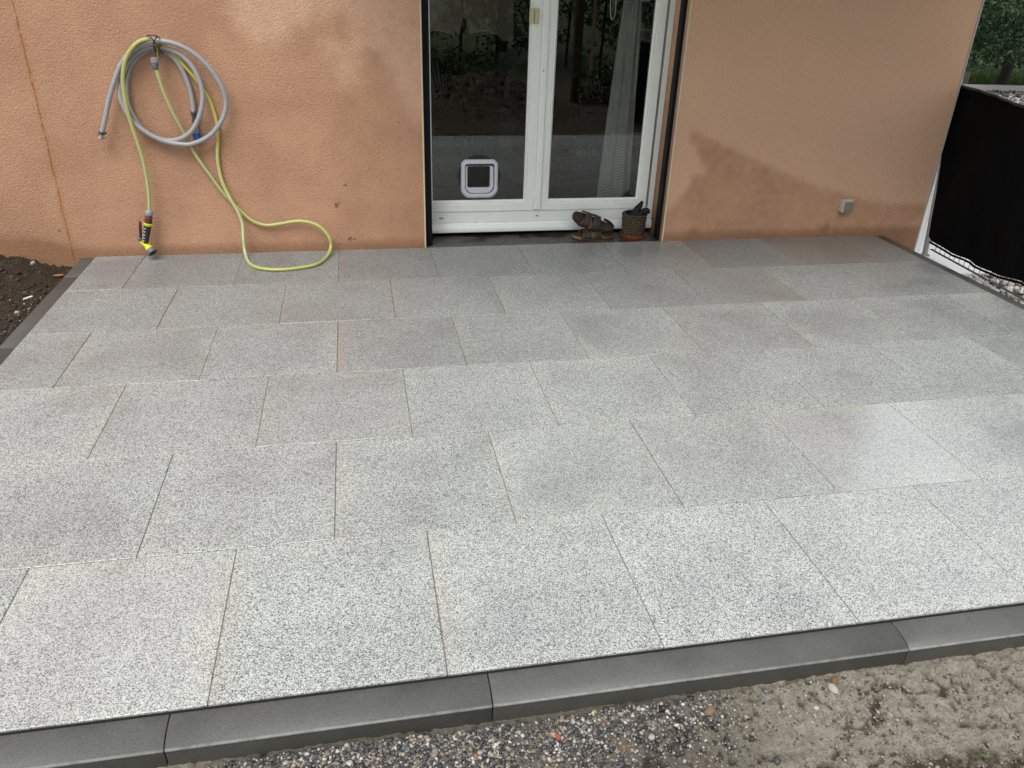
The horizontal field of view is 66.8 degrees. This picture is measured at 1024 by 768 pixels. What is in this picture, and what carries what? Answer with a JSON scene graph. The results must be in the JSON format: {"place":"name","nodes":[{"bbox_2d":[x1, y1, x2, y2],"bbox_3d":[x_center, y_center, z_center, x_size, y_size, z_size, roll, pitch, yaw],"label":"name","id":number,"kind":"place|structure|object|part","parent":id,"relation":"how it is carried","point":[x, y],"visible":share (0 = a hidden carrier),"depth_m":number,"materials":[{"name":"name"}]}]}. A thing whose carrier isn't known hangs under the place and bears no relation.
{"place":"outdoors","nodes":[
{"label":"outdoors","id":0,"kind":"place"},
{"bbox_2d":[0,297,40,339],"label":"gravel","id":1,"kind":"structure","parent":0,"point":[19,314],"depth_m":4.16,"materials":[{"name":"grey gravel"}]},
{"bbox_2d":[454,18,470,41],"bbox_3d":[-0.526,-3.799,8.328,0.170,0.235,0.130,-3,28,-10],"label":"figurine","id":2,"kind":"object","parent":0,"point":[462,34],"visible":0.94,"depth_m":8.30,"materials":[{"name":"black"}]},
{"bbox_2d":[0,235,1023,732],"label":"patio","id":3,"kind":"structure","parent":0,"point":[228,477],"depth_m":2.94,"materials":[{"name":"tile"}]},
{"bbox_2d":[0,17,1023,767],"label":"ground","id":4,"kind":"structure","parent":0,"point":[960,747],"depth_m":2.05,"materials":[{"name":"soil"}]},
{"bbox_2d":[0,257,69,342],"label":"dark soil crumbs","id":5,"kind":"object","parent":4,"relation":"on","point":[26,292],"visible":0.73,"depth_m":4.46,"materials":[{"name":"brown soil"}]},
{"bbox_2d":[0,0,984,266],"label":"house","id":6,"kind":"structure","parent":4,"relation":"on","point":[796,118],"depth_m":4.92,"materials":[{"name":"paint"}]},
{"bbox_2d":[146,35,162,57],"bbox_3d":[-1.994,-1.895,4.351,0.072,0.123,0.122,-3,28,-10],"label":"garden tap","id":7,"kind":"object","parent":6,"relation":"attached to","point":[156,47],"visible":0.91,"depth_m":4.32,"materials":[{"name":"gold metal"}]},
{"bbox_2d":[97,38,228,146],"bbox_3d":[-2.033,-1.672,4.473,0.755,0.593,0.088,-3,28,-10],"label":"grey hose","id":8,"kind":"object","parent":7,"relation":"hanging from","point":[140,50],"visible":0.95,"depth_m":4.46,"materials":[{"name":"plastic"}]},
{"bbox_2d":[121,37,332,270],"bbox_3d":[-1.662,-1.323,4.557,1.100,1.277,0.399,-3,28,-10],"label":"yellow hose","id":9,"kind":"object","parent":7,"relation":"hanging from","point":[226,193],"visible":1,"depth_m":4.67,"materials":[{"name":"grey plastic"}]},
{"bbox_2d":[137,210,156,255],"bbox_3d":[-2.254,-0.927,4.777,0.117,0.284,0.087,-3,28,-10],"label":"spray gun","id":10,"kind":"object","parent":9,"relation":"hanging from","point":[144,242],"visible":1,"depth_m":4.78,"materials":[{"name":"yellow plastic"}]},
{"bbox_2d":[430,31,462,153],"bbox_3d":[-0.734,-2.934,7.829,0.430,1.120,0.445,-3,28,-10],"label":"dining chair","id":11,"kind":"object","parent":6,"relation":"on","point":[444,52],"visible":0.59,"depth_m":7.88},
{"bbox_2d":[462,32,503,153],"bbox_3d":[-0.273,-2.962,7.913,0.430,1.120,0.445,-3,28,-10],"label":"dining chair","id":12,"kind":"object","parent":6,"relation":"on","point":[482,61],"visible":0.9,"depth_m":7.95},
{"bbox_2d":[509,34,527,69],"bbox_3d":[0.206,-2.896,7.820,0.430,1.120,0.445,-3,28,-10],"label":"dining chair","id":13,"kind":"object","parent":6,"relation":"on","point":[518,47],"visible":0.21,"depth_m":7.76,"materials":[{"name":"black"}]},
{"bbox_2d":[431,41,616,134],"bbox_3d":[-0.309,-3.328,8.716,3.060,0.945,0.510,-3,28,-10],"label":"sideboard","id":14,"kind":"object","parent":6,"relation":"on","point":[484,122],"visible":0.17,"depth_m":8.58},
{"bbox_2d":[421,0,687,244],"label":"glazed door","id":15,"kind":"structure","parent":6,"relation":"attached to","point":[535,207],"depth_m":5.32,"materials":[{"name":"white plastic"}]},
{"bbox_2d":[498,46,642,182],"bbox_3d":[0.543,-2.327,6.665,1.220,1.000,0.850,-3,28,-10],"label":"armchair","id":16,"kind":"object","parent":6,"relation":"in","point":[583,83],"visible":0.58,"depth_m":6.63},
{"bbox_2d":[571,228,613,240],"bbox_3d":[0.578,-1.076,5.533,0.315,0.077,0.133,-3,28,-10],"label":"sandal","id":17,"kind":"object","parent":6,"relation":"on","point":[584,234],"visible":0.84,"depth_m":5.49},
{"bbox_2d":[572,210,613,232],"bbox_3d":[0.573,-1.143,5.493,0.304,0.152,0.112,0,28,-3],"label":"sandal","id":18,"kind":"object","parent":17,"relation":"on","point":[589,221],"visible":1,"depth_m":5.46},
{"bbox_2d":[610,0,616,19],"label":"pull cord","id":19,"kind":"object","parent":6,"relation":"hanging from","point":[610,9],"visible":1,"depth_m":5.14,"materials":[{"name":"white plastic"}]},
{"bbox_2d":[597,0,641,196],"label":"curtain","id":20,"kind":"object","parent":6,"relation":"hanging from","point":[614,174],"visible":0.9,"depth_m":5.48,"materials":[{"name":"fabric"}]},
{"bbox_2d":[620,230,645,240],"bbox_3d":[0.868,-1.071,5.591,0.189,0.034,0.189,-3,28,-10],"label":"saucer","id":21,"kind":"object","parent":6,"relation":"on","point":[630,238],"visible":0.56,"depth_m":5.53,"materials":[{"name":"ceramic"}]},
{"bbox_2d":[622,210,647,236],"bbox_3d":[0.871,-1.143,5.553,0.182,0.166,0.182,-3,28,-10],"label":"plant pot","id":22,"kind":"object","parent":21,"relation":"on","point":[633,226],"visible":0.98,"depth_m":5.50,"materials":[{"name":"wicker"}]},
{"bbox_2d":[630,201,649,215],"bbox_3d":[0.898,-1.229,5.500,0.151,0.138,0.113,-3,28,-10],"label":"glove","id":23,"kind":"object","parent":22,"relation":"in","point":[637,210],"visible":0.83,"depth_m":5.47,"materials":[{"name":"grey fabric"}]},
{"bbox_2d":[838,199,854,211],"bbox_3d":[2.437,-1.300,5.650,0.084,0.093,0.060,-3,28,-10],"label":"wall socket","id":24,"kind":"object","parent":6,"relation":"attached to","point":[845,205],"depth_m":5.63,"materials":[{"name":"grey plastic"}]},
{"bbox_2d":[0,236,1023,767],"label":"kerb","id":25,"kind":"structure","parent":4,"relation":"on","point":[228,730],"depth_m":2.03,"materials":[{"name":"concrete"}]},
{"bbox_2d":[253,651,1023,767],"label":"soil crumbs","id":26,"kind":"object","parent":4,"relation":"on","point":[891,715],"visible":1,"depth_m":2.02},
{"bbox_2d":[827,682,838,694],"bbox_3d":[0.882,0.838,2.132,0.036,0.020,0.029,17,31,27],"label":"stone","id":27,"kind":"object","parent":4,"relation":"on","point":[833,688],"visible":1,"depth_m":2.13,"materials":[{"name":"white stone"}]},
{"bbox_2d":[915,158,994,276],"bbox_3d":[3.636,-1.384,5.668,0.975,1.160,0.521,-3,28,-10],"label":"white screen","id":28,"kind":"object","parent":4,"relation":"on","point":[936,257],"visible":0.06,"depth_m":5.87,"materials":[{"name":"white plastic"}]},
{"bbox_2d":[962,71,970,83],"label":"wall","id":29,"kind":"structure","parent":4,"relation":"on","point":[966,76],"depth_m":17.56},
{"bbox_2d":[922,80,1023,300],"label":"fence","id":30,"kind":"object","parent":4,"relation":"on","point":[927,240],"visible":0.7,"depth_m":5.73,"materials":[{"name":"grey metal"}]},
{"bbox_2d":[929,84,1023,285],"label":"privacy sheet","id":31,"kind":"object","parent":30,"relation":"attached to","point":[977,218],"visible":0.94,"depth_m":5.25,"materials":[{"name":"black fabric"}]},
{"bbox_2d":[963,84,1023,92],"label":"verge kerb","id":32,"kind":"structure","parent":4,"relation":"on","point":[1002,87],"depth_m":16.55,"materials":[{"name":"grey concrete"}]},
{"bbox_2d":[966,0,1023,84],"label":"street tree","id":33,"kind":"object","parent":4,"relation":"on","point":[1000,12],"visible":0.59,"depth_m":15.81,"materials":[{"name":"green plant"}]},
{"bbox_2d":[968,7,1023,68],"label":"hedge","id":34,"kind":"object","parent":4,"relation":"on","point":[987,62],"visible":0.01,"depth_m":21.76,"materials":[{"name":"green plant"}]},
{"bbox_2d":[984,89,1023,103],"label":"path gravel","id":35,"kind":"structure","parent":4,"relation":"on","point":[1010,95],"depth_m":15.78,"materials":[{"name":"grey gravel"}]},
{"bbox_2d":[208,674,901,767],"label":"gravel","id":36,"kind":"structure","parent":0,"point":[474,736],"depth_m":1.95,"materials":[{"name":"grey gravel"}]},
{"bbox_2d":[432,747,438,757],"bbox_3d":[-0.192,0.913,1.922,0.022,0.017,0.027,13,30,21],"label":"stone","id":37,"kind":"object","parent":36,"relation":"on","point":[435,750],"visible":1,"depth_m":1.92,"materials":[{"name":"white stone"}]},
{"bbox_2d":[555,733,560,740],"bbox_3d":[0.117,0.899,1.977,0.016,0.015,0.021,-3,28,-10],"label":"brick fragment","id":38,"kind":"object","parent":36,"relation":"on","point":[557,736],"visible":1,"depth_m":1.97,"materials":[{"name":"red brick"}]},
{"bbox_2d":[705,705,714,715],"bbox_3d":[0.523,0.864,2.050,0.034,0.019,0.029,-3,28,-10],"label":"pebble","id":39,"kind":"object","parent":36,"relation":"on","point":[710,710],"visible":1,"depth_m":2.04,"materials":[{"name":"beige stone"}]},
{"bbox_2d":[830,676,838,684],"bbox_3d":[0.895,0.825,2.153,0.026,0.024,0.027,-3,28,-10],"label":"clod","id":40,"kind":"object","parent":36,"relation":"on","point":[834,680],"visible":0.98,"depth_m":2.15,"materials":[{"name":"brown soil"}]},
{"bbox_2d":[513,0,654,112],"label":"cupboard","id":41,"kind":"object","parent":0,"point":[585,21],"visible":0.14,"depth_m":8.97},
{"bbox_3d":[0.478,-4.106,8.890,0.620,2.210,0.024,-3,28,-10],"label":"door","id":42,"kind":"part","parent":41,"relation":"part of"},
{"bbox_3d":[1.106,-4.144,9.004,0.620,2.210,0.024,-3,28,-10],"label":"door","id":43,"kind":"part","parent":41,"relation":"part of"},
{"bbox_3d":[1.735,-4.182,9.119,0.620,2.210,0.024,-3,28,-10],"label":"door","id":44,"kind":"part","parent":41,"relation":"part of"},
{"bbox_2d":[965,65,1023,84],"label":"verge grass","id":45,"kind":"structure","parent":0,"point":[992,76],"depth_m":18.29,"materials":[{"name":"green plant"}]},
{"bbox_2d":[968,273,1023,303],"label":"pale gravel","id":46,"kind":"structure","parent":0,"point":[1010,287],"depth_m":5.40,"materials":[{"name":"white gravel"}]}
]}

